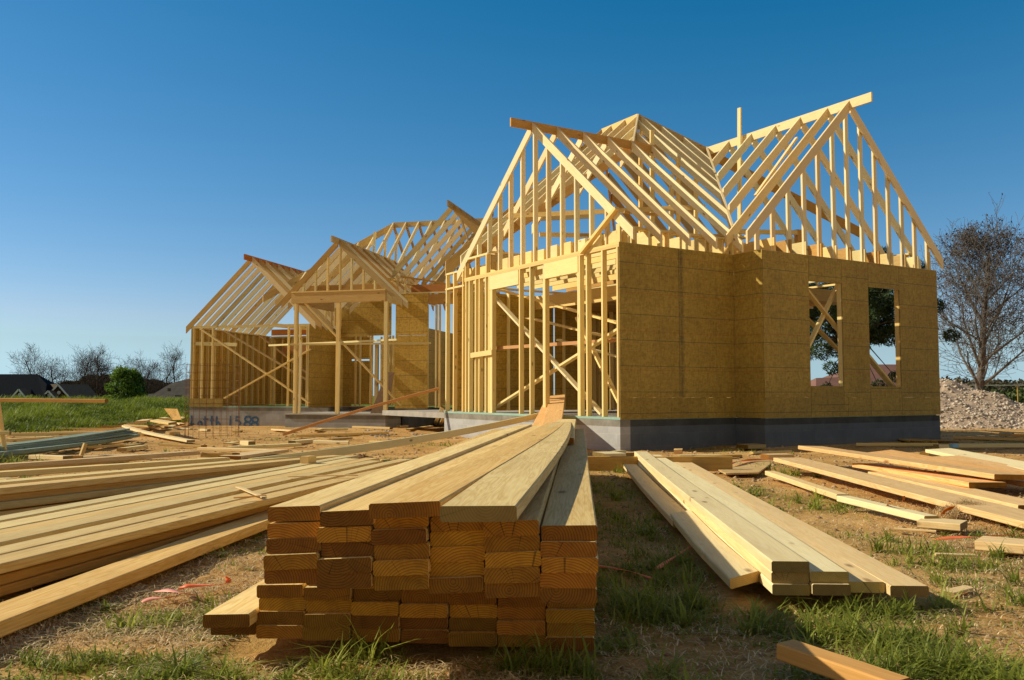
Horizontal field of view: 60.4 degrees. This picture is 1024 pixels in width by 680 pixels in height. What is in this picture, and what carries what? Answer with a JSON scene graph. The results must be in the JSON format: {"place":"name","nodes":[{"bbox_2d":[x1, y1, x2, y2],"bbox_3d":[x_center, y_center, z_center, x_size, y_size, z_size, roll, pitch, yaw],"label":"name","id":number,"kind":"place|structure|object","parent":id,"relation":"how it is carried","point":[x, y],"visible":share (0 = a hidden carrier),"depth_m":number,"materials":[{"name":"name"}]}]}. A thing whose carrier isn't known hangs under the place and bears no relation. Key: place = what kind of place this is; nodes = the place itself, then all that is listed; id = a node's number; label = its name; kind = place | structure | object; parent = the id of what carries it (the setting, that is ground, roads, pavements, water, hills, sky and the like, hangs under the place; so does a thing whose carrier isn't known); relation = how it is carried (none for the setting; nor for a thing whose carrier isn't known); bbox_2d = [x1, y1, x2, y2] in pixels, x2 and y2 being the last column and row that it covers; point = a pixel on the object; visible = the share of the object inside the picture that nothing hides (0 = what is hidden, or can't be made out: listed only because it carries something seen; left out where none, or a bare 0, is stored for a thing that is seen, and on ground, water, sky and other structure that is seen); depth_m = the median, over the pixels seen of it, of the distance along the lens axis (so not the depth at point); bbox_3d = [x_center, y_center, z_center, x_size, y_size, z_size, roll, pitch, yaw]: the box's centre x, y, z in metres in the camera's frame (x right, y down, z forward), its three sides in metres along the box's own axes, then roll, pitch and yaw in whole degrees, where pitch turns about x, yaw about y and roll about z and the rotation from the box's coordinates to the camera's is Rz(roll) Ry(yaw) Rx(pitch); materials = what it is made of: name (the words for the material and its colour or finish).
{"place":"outdoors","nodes":[
{"label":"outdoors","id":0,"kind":"place"},
{"bbox_2d":[0,396,1023,679],"bbox_3d":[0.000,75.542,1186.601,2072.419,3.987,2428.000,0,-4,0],"label":"ground","id":1,"kind":"structure","parent":0,"point":[254,646],"depth_m":3.72,"materials":[{"name":"soil"}]},
{"bbox_2d":[0,374,54,397],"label":"brick house","id":2,"kind":"structure","parent":1,"relation":"on","point":[25,385],"depth_m":133.04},
{"bbox_2d":[0,494,120,515],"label":"pine board","id":3,"kind":"object","parent":1,"relation":"on","point":[16,510],"visible":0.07,"depth_m":5.32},
{"bbox_2d":[0,474,234,509],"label":"pine board","id":4,"kind":"object","parent":3,"relation":"on","point":[59,498],"visible":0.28,"depth_m":5.65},
{"bbox_2d":[0,464,292,500],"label":"pine board","id":5,"kind":"object","parent":4,"relation":"on","point":[15,496],"visible":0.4,"depth_m":5.96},
{"bbox_2d":[0,455,341,494],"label":"pine board","id":6,"kind":"object","parent":5,"relation":"on","point":[50,485],"visible":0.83,"depth_m":6.17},
{"bbox_2d":[0,451,198,468],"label":"pine board","id":7,"kind":"object","parent":1,"relation":"on","point":[81,460],"visible":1,"depth_m":9.10,"materials":[{"name":"beige wood"}]},
{"bbox_2d":[0,457,229,477],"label":"pine board","id":8,"kind":"object","parent":1,"relation":"on","point":[39,471],"visible":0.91,"depth_m":8.14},
{"bbox_2d":[103,365,147,400],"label":"green tree","id":9,"kind":"object","parent":1,"relation":"on","point":[127,381],"visible":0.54,"depth_m":84.08,"materials":[{"name":"green plant"}]},
{"bbox_2d":[0,514,254,596],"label":"pine board","id":10,"kind":"object","parent":1,"relation":"on","point":[30,582],"visible":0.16,"depth_m":3.69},
{"bbox_2d":[0,499,291,585],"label":"pine board","id":11,"kind":"object","parent":10,"relation":"on","point":[24,573],"visible":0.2,"depth_m":3.86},
{"bbox_2d":[0,465,394,573],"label":"pine board","id":12,"kind":"object","parent":11,"relation":"on","point":[17,560],"visible":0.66,"depth_m":4.06,"materials":[{"name":"wood"}]},
{"bbox_2d":[0,510,271,637],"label":"pine plank","id":13,"kind":"object","parent":1,"relation":"on","point":[28,609],"visible":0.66,"depth_m":3.40,"materials":[{"name":"wood"}]},
{"bbox_2d":[0,394,272,432],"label":"bank grass","id":14,"kind":"structure","parent":1,"relation":"on","point":[26,417],"depth_m":27.25,"materials":[{"name":"plant"}]},
{"bbox_2d":[211,621,258,634],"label":"stacked board","id":15,"kind":"object","parent":1,"relation":"on","point":[250,630],"visible":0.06,"depth_m":2.57,"materials":[{"name":"brown wood"}]},
{"bbox_2d":[203,579,263,627],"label":"stacked board","id":16,"kind":"object","parent":15,"relation":"on","point":[241,609],"visible":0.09,"depth_m":2.54,"materials":[{"name":"brown wood"}]},
{"bbox_2d":[256,624,303,638],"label":"stacked board","id":17,"kind":"object","parent":1,"relation":"on","point":[269,631],"visible":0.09,"depth_m":2.54,"materials":[{"name":"brown wood"}]},
{"bbox_2d":[258,609,306,624],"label":"stacked board","id":18,"kind":"object","parent":17,"relation":"on","point":[290,617],"visible":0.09,"depth_m":2.56,"materials":[{"name":"brown wood"}]},
{"bbox_2d":[259,596,305,610],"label":"stacked board","id":19,"kind":"object","parent":18,"relation":"on","point":[275,604],"visible":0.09,"depth_m":2.56,"materials":[{"name":"brown wood"}]},
{"bbox_2d":[257,582,307,597],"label":"stacked board","id":20,"kind":"object","parent":19,"relation":"on","point":[265,590],"visible":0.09,"depth_m":2.56,"materials":[{"name":"brown wood"}]},
{"bbox_2d":[302,626,352,640],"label":"stacked board","id":21,"kind":"object","parent":1,"relation":"on","point":[322,634],"visible":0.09,"depth_m":2.54,"materials":[{"name":"brown wood"}]},
{"bbox_2d":[303,612,352,627],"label":"stacked board","id":22,"kind":"object","parent":21,"relation":"on","point":[323,619],"visible":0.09,"depth_m":2.53,"materials":[{"name":"brown wood"}]},
{"bbox_2d":[352,626,402,641],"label":"stacked board","id":23,"kind":"object","parent":1,"relation":"on","point":[394,635],"visible":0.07,"depth_m":2.53,"materials":[{"name":"brown wood"}]},
{"bbox_2d":[351,614,399,628],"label":"stacked board","id":24,"kind":"object","parent":23,"relation":"on","point":[364,622],"visible":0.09,"depth_m":2.53,"materials":[{"name":"brown wood"}]},
{"bbox_2d":[351,599,401,615],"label":"stacked board","id":25,"kind":"object","parent":24,"relation":"on","point":[378,608],"visible":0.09,"depth_m":2.53,"materials":[{"name":"brown wood"}]},
{"bbox_2d":[401,626,449,643],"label":"stacked board","id":26,"kind":"object","parent":1,"relation":"on","point":[432,635],"visible":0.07,"depth_m":2.53,"materials":[{"name":"brown wood"}]},
{"bbox_2d":[400,612,449,628],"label":"stacked board","id":27,"kind":"object","parent":26,"relation":"on","point":[424,623],"visible":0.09,"depth_m":2.54,"materials":[{"name":"brown wood"}]},
{"bbox_2d":[399,603,449,617],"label":"stacked board","id":28,"kind":"object","parent":27,"relation":"on","point":[424,610],"visible":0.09,"depth_m":2.52,"materials":[{"name":"brown wood"}]},
{"bbox_2d":[448,630,497,646],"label":"stacked board","id":29,"kind":"object","parent":1,"relation":"on","point":[473,638],"visible":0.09,"depth_m":2.50,"materials":[{"name":"brown wood"}]},
{"bbox_2d":[449,617,497,630],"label":"stacked board","id":30,"kind":"object","parent":29,"relation":"on","point":[472,624],"visible":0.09,"depth_m":2.53,"materials":[{"name":"brown wood"}]},
{"bbox_2d":[0,480,1023,679],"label":"straw","id":31,"kind":"object","parent":1,"relation":"on","point":[449,668],"visible":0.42,"depth_m":2.84,"materials":[{"name":"plant"}]},
{"bbox_2d":[498,623,546,646],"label":"stacked board","id":32,"kind":"object","parent":1,"relation":"on","point":[510,640],"visible":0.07,"depth_m":2.51,"materials":[{"name":"brown wood"}]},
{"bbox_2d":[497,618,546,634],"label":"stacked board","id":33,"kind":"object","parent":32,"relation":"on","point":[514,626],"visible":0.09,"depth_m":2.50,"materials":[{"name":"brown wood"}]},
{"bbox_2d":[186,92,943,450],"bbox_3d":[-0.702,-0.902,24.253,10.174,7.391,22.750,3,-5,-40],"label":"house frame","id":34,"kind":"object","parent":1,"relation":"on","point":[676,336],"visible":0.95,"depth_m":16.44,"materials":[{"name":"wood"}]},
{"bbox_2d":[546,631,594,650],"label":"stacked board","id":35,"kind":"object","parent":1,"relation":"on","point":[579,644],"visible":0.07,"depth_m":2.48,"materials":[{"name":"brown wood"}]},
{"bbox_2d":[546,622,594,635],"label":"stacked board","id":36,"kind":"object","parent":35,"relation":"on","point":[565,629],"visible":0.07,"depth_m":2.49,"materials":[{"name":"brown wood"}]},
{"bbox_2d":[546,605,594,622],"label":"stacked board","id":37,"kind":"object","parent":36,"relation":"on","point":[570,615],"visible":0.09,"depth_m":2.49,"materials":[{"name":"brown wood"}]},
{"bbox_2d":[623,464,684,527],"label":"pale board","id":38,"kind":"object","parent":1,"relation":"on","point":[662,501],"visible":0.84,"depth_m":6.15,"materials":[{"name":"brown wood"}]},
{"bbox_2d":[588,456,732,470],"bbox_3d":[0.895,1.217,8.681,2.531,0.140,0.047,0,-4,2],"label":"cross timber","id":39,"kind":"object","parent":1,"relation":"on","point":[707,463],"visible":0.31,"depth_m":8.65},
{"bbox_2d":[674,462,884,592],"bbox_3d":[1.429,1.059,6.104,0.145,0.038,6.000,0,-4,3],"label":"pale board","id":40,"kind":"object","parent":39,"relation":"on","point":[860,580],"visible":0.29,"depth_m":3.58,"materials":[{"name":"brown wood"}]},
{"bbox_2d":[670,510,759,588],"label":"pale board","id":41,"kind":"object","parent":1,"relation":"on","point":[730,567],"visible":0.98,"depth_m":3.72,"materials":[{"name":"brown wood"}]},
{"bbox_2d":[777,639,910,679],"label":"pine plank","id":42,"kind":"object","parent":1,"relation":"on","point":[817,660],"visible":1,"depth_m":2.26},
{"bbox_2d":[809,246,961,385],"bbox_3d":[13.193,-0.122,33.036,6.391,6.816,6.786,0,-4,0],"label":"pine tree","id":43,"kind":"object","parent":1,"relation":"on","point":[882,327],"visible":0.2,"depth_m":32.10,"materials":[{"name":"green plant"}]},
{"bbox_2d":[837,495,938,520],"bbox_3d":[2.323,1.052,5.511,0.091,0.040,1.017,0,-4,-7],"label":"stud offcut","id":44,"kind":"object","parent":1,"relation":"on","point":[914,515],"visible":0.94,"depth_m":5.43,"materials":[{"name":"brown wood"}]},
{"bbox_2d":[773,458,1023,528],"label":"plank","id":45,"kind":"object","parent":1,"relation":"on","point":[1008,515],"visible":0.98,"depth_m":6.21,"materials":[{"name":"beige wood"}]},
{"bbox_2d":[867,450,1023,486],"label":"plank","id":46,"kind":"object","parent":1,"relation":"on","point":[932,459],"visible":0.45,"depth_m":8.00,"materials":[{"name":"orange wood"}]},
{"bbox_2d":[798,446,1023,479],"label":"plank","id":47,"kind":"object","parent":46,"relation":"on","point":[971,471],"visible":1,"depth_m":7.56,"materials":[{"name":"beige wood"}]},
{"bbox_2d":[868,472,1023,509],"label":"plank","id":48,"kind":"object","parent":1,"relation":"on","point":[1007,500],"visible":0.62,"depth_m":6.42,"materials":[{"name":"beige wood"}]},
{"bbox_2d":[852,463,1006,487],"bbox_3d":[3.527,1.160,7.637,0.287,0.040,2.156,0,-4,-1],"label":"plank","id":49,"kind":"object","parent":48,"relation":"on","point":[959,480],"visible":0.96,"depth_m":7.20,"materials":[{"name":"beige wood"}]},
{"bbox_2d":[893,193,1023,390],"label":"bare tree","id":50,"kind":"object","parent":1,"relation":"on","point":[981,251],"visible":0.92,"depth_m":39.60,"materials":[{"name":"grey plant"}]},
{"bbox_2d":[940,378,1023,428],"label":"gravel heap","id":51,"kind":"object","parent":1,"relation":"on","point":[964,406],"visible":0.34,"depth_m":22.96,"materials":[{"name":"gravel"}]},
{"bbox_2d":[975,536,1023,554],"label":"offcut","id":52,"kind":"object","parent":1,"relation":"on","point":[1013,545],"visible":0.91,"depth_m":4.15,"materials":[{"name":"beige wood"}]},
{"bbox_3d":[1.238,0.945,3.513,0.540,0.044,0.092,0,-4,3],"label":"bearer","id":53,"kind":"object","parent":1,"relation":"on","visible":0},
{"bbox_2d":[638,462,809,595],"bbox_3d":[1.155,1.064,6.090,0.134,0.038,6.000,0,-4,3],"label":"pale board","id":54,"kind":"object","parent":53,"relation":"on","point":[799,589],"visible":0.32,"depth_m":3.18,"materials":[{"name":"brown wood"}]},
{"bbox_2d":[634,455,808,583],"bbox_3d":[1.156,1.025,6.102,0.134,0.038,6.000,0,-4,3],"label":"pale board","id":55,"kind":"object","parent":54,"relation":"on","point":[783,577],"visible":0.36,"depth_m":3.52,"materials":[{"name":"brown wood"}]},
{"bbox_2d":[634,451,809,572],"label":"pale board","id":56,"kind":"object","parent":55,"relation":"on","point":[769,552],"visible":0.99,"depth_m":3.98,"materials":[{"name":"brown wood"}]},
{"bbox_2d":[679,462,928,596],"bbox_3d":[1.551,1.060,6.057,0.145,0.038,6.000,0,-4,3],"label":"pale board","id":57,"kind":"object","parent":53,"relation":"on","point":[896,582],"visible":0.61,"depth_m":3.79,"materials":[{"name":"brown wood"}]},
{"bbox_2d":[808,580,850,595],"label":"pale board","id":58,"kind":"object","parent":53,"relation":"on","point":[833,589],"visible":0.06,"depth_m":3.07,"materials":[{"name":"brown wood"}]},
{"bbox_2d":[652,455,848,582],"bbox_3d":[1.306,1.018,6.084,0.163,0.038,6.000,0,-4,3],"label":"pale board","id":59,"kind":"object","parent":58,"relation":"on","point":[822,569],"visible":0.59,"depth_m":3.97,"materials":[{"name":"brown wood"}]},
{"bbox_2d":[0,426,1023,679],"bbox_3d":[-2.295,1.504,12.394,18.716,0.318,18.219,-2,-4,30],"label":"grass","id":60,"kind":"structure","parent":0,"point":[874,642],"depth_m":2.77,"materials":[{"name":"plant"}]},
{"bbox_2d":[0,427,1023,679],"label":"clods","id":61,"kind":"object","parent":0,"point":[756,479],"visible":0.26,"depth_m":5.91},
{"bbox_2d":[0,0,1023,395],"label":"sky","id":62,"kind":"structure","parent":0,"point":[148,147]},
{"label":"pine board","id":63,"kind":"object","parent":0,"visible":0},
{"bbox_2d":[0,459,412,554],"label":"pine board","id":64,"kind":"object","parent":63,"relation":"on","point":[24,545],"visible":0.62,"depth_m":4.56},
{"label":"pine board","id":65,"kind":"object","parent":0,"visible":0},
{"bbox_2d":[0,460,382,545],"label":"pine board","id":66,"kind":"object","parent":65,"relation":"on","point":[45,531],"visible":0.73,"depth_m":4.71,"materials":[{"name":"wood"}]},
{"label":"pine board","id":67,"kind":"object","parent":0,"visible":0},
{"bbox_2d":[0,458,378,534],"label":"pine board","id":68,"kind":"object","parent":67,"relation":"on","point":[39,524],"visible":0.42,"depth_m":5.06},
{"label":"pine board","id":69,"kind":"object","parent":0,"visible":0},
{"bbox_2d":[0,458,355,529],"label":"pine board","id":70,"kind":"object","parent":69,"relation":"on","point":[40,518],"visible":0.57,"depth_m":5.12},
{"bbox_2d":[0,455,357,522],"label":"pine board","id":71,"kind":"object","parent":69,"relation":"on","point":[26,514],"visible":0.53,"depth_m":5.34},
{"label":"pine board","id":72,"kind":"object","parent":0,"visible":0},
{"bbox_2d":[0,456,299,484],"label":"pine board","id":73,"kind":"object","parent":72,"relation":"on","point":[54,477],"visible":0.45,"depth_m":6.55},
{"bbox_2d":[249,413,537,458],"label":"leaning board","id":74,"kind":"object","parent":73,"relation":"on","point":[359,448],"visible":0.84,"depth_m":10.68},
{"label":"stacked board","id":75,"kind":"object","parent":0,"visible":0},
{"bbox_2d":[373,571,430,590],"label":"stacked board","id":76,"kind":"object","parent":75,"relation":"on","point":[407,582],"visible":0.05,"depth_m":2.20,"materials":[{"name":"brown wood"}]},
{"bbox_2d":[373,556,430,575],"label":"stacked board","id":77,"kind":"object","parent":76,"relation":"on","point":[400,567],"visible":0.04,"depth_m":2.19,"materials":[{"name":"brown wood"}]},
{"bbox_2d":[374,539,431,559],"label":"stacked board","id":78,"kind":"object","parent":77,"relation":"on","point":[402,551],"visible":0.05,"depth_m":2.20,"materials":[{"name":"brown wood"}]},
{"bbox_2d":[371,524,431,544],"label":"stacked board","id":79,"kind":"object","parent":78,"relation":"on","point":[396,536],"visible":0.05,"depth_m":2.19,"materials":[{"name":"brown wood"}]},
{"bbox_2d":[374,517,431,528],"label":"stacked board","id":80,"kind":"object","parent":79,"relation":"on","point":[411,522],"visible":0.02,"depth_m":2.21,"materials":[{"name":"brown wood"}]},
{"bbox_2d":[369,422,564,518],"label":"wide board","id":81,"kind":"object","parent":80,"relation":"on","point":[429,496],"visible":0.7,"depth_m":2.53,"materials":[{"name":"brown wood"}]},
{"label":"stacked board","id":82,"kind":"object","parent":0,"visible":0},
{"bbox_2d":[428,574,484,593],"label":"stacked board","id":83,"kind":"object","parent":82,"relation":"on","point":[455,584],"visible":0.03,"depth_m":2.20,"materials":[{"name":"brown wood"}]},
{"bbox_2d":[430,560,484,576],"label":"stacked board","id":84,"kind":"object","parent":83,"relation":"on","point":[464,568],"visible":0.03,"depth_m":2.21,"materials":[{"name":"brown wood"}]},
{"bbox_2d":[430,545,485,562],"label":"stacked board","id":85,"kind":"object","parent":84,"relation":"on","point":[459,553],"visible":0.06,"depth_m":2.21,"materials":[{"name":"brown wood"}]},
{"bbox_2d":[430,530,484,546],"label":"stacked board","id":86,"kind":"object","parent":85,"relation":"on","point":[454,538],"visible":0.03,"depth_m":2.21,"materials":[{"name":"brown wood"}]},
{"bbox_2d":[430,516,483,531],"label":"stacked board","id":87,"kind":"object","parent":86,"relation":"on","point":[437,525],"visible":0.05,"depth_m":2.20,"materials":[{"name":"brown wood"}]},
{"bbox_2d":[440,422,571,521],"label":"wide board","id":88,"kind":"object","parent":87,"relation":"on","point":[506,491],"visible":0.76,"depth_m":2.43,"materials":[{"name":"brown wood"}]},
{"label":"stacked board","id":89,"kind":"object","parent":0,"visible":0},
{"bbox_2d":[485,581,540,597],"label":"stacked board","id":90,"kind":"object","parent":89,"relation":"on","point":[504,590],"visible":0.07,"depth_m":2.18,"materials":[{"name":"brown wood"}]},
{"bbox_2d":[484,565,541,583],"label":"stacked board","id":91,"kind":"object","parent":90,"relation":"on","point":[513,575],"visible":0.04,"depth_m":2.17,"materials":[{"name":"brown wood"}]},
{"bbox_2d":[485,549,541,567],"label":"stacked board","id":92,"kind":"object","parent":91,"relation":"on","point":[529,558],"visible":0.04,"depth_m":2.17,"materials":[{"name":"brown wood"}]},
{"bbox_2d":[484,457,560,551],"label":"stacked board","id":93,"kind":"object","parent":92,"relation":"on","point":[512,543],"visible":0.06,"depth_m":2.18,"materials":[{"name":"brown wood"}]},
{"bbox_2d":[483,459,559,536],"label":"stacked board","id":94,"kind":"object","parent":93,"relation":"on","point":[528,521],"visible":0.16,"depth_m":2.18,"materials":[{"name":"brown wood"}]},
{"label":"stacked board","id":95,"kind":"object","parent":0,"visible":0},
{"bbox_2d":[541,587,596,603],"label":"stacked board","id":96,"kind":"object","parent":95,"relation":"on","point":[568,595],"visible":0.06,"depth_m":2.16,"materials":[{"name":"brown wood"}]},
{"bbox_2d":[540,568,596,587],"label":"stacked board","id":97,"kind":"object","parent":96,"relation":"on","point":[567,580],"visible":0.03,"depth_m":2.16,"materials":[{"name":"brown wood"}]},
{"bbox_2d":[541,555,597,572],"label":"stacked board","id":98,"kind":"object","parent":97,"relation":"on","point":[569,564],"visible":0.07,"depth_m":2.16,"materials":[{"name":"brown wood"}]},
{"bbox_2d":[540,539,596,556],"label":"stacked board","id":99,"kind":"object","parent":98,"relation":"on","point":[568,548],"visible":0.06,"depth_m":2.16,"materials":[{"name":"brown wood"}]},
{"bbox_2d":[541,429,597,540],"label":"stacked board","id":100,"kind":"object","parent":99,"relation":"on","point":[570,515],"visible":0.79,"depth_m":2.65,"materials":[{"name":"brown wood"}]},
{"label":"sticker","id":101,"kind":"object","parent":95,"relation":"on","visible":0},
{"bbox_2d":[264,568,317,583],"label":"stacked board","id":102,"kind":"object","parent":101,"relation":"on","point":[293,576],"visible":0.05,"depth_m":2.23,"materials":[{"name":"brown wood"}]},
{"bbox_2d":[263,551,321,570],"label":"stacked board","id":103,"kind":"object","parent":102,"relation":"on","point":[287,561],"visible":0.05,"depth_m":2.21,"materials":[{"name":"brown wood"}]},
{"bbox_2d":[266,537,321,553],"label":"stacked board","id":104,"kind":"object","parent":103,"relation":"on","point":[293,545],"visible":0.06,"depth_m":2.23,"materials":[{"name":"brown wood"}]},
{"bbox_2d":[267,429,502,538],"bbox_3d":[-0.334,0.668,5.268,0.148,0.044,6.100,-3,-4,4],"label":"stacked board","id":105,"kind":"object","parent":104,"relation":"on","point":[292,529],"visible":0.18,"depth_m":2.23,"materials":[{"name":"brown wood"}]},
{"bbox_2d":[267,424,531,521],"bbox_3d":[-0.194,0.619,5.260,0.190,0.056,6.100,-3,-4,6],"label":"stacked board","id":106,"kind":"object","parent":105,"relation":"on","point":[310,506],"visible":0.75,"depth_m":2.74,"materials":[{"name":"brown wood"}]},
{"label":"sticker","id":107,"kind":"object","parent":95,"relation":"on","visible":0},
{"bbox_2d":[317,570,373,588],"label":"stacked board","id":108,"kind":"object","parent":107,"relation":"on","point":[345,581],"visible":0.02,"depth_m":2.20,"materials":[{"name":"brown wood"}]},
{"bbox_2d":[317,556,375,574],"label":"stacked board","id":109,"kind":"object","parent":108,"relation":"on","point":[345,565],"visible":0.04,"depth_m":2.20,"materials":[{"name":"brown wood"}]},
{"bbox_2d":[321,541,374,557],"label":"stacked board","id":110,"kind":"object","parent":109,"relation":"on","point":[341,549],"visible":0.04,"depth_m":2.22,"materials":[{"name":"brown wood"}]},
{"bbox_2d":[317,524,374,542],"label":"stacked board","id":111,"kind":"object","parent":110,"relation":"on","point":[353,533],"visible":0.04,"depth_m":2.21,"materials":[{"name":"brown wood"}]},
{"bbox_2d":[320,425,541,526],"bbox_3d":[-0.055,0.624,5.230,0.190,0.052,6.100,-3,-4,6],"label":"stacked board","id":112,"kind":"object","parent":111,"relation":"on","point":[354,511],"visible":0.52,"depth_m":2.56,"materials":[{"name":"brown wood"}]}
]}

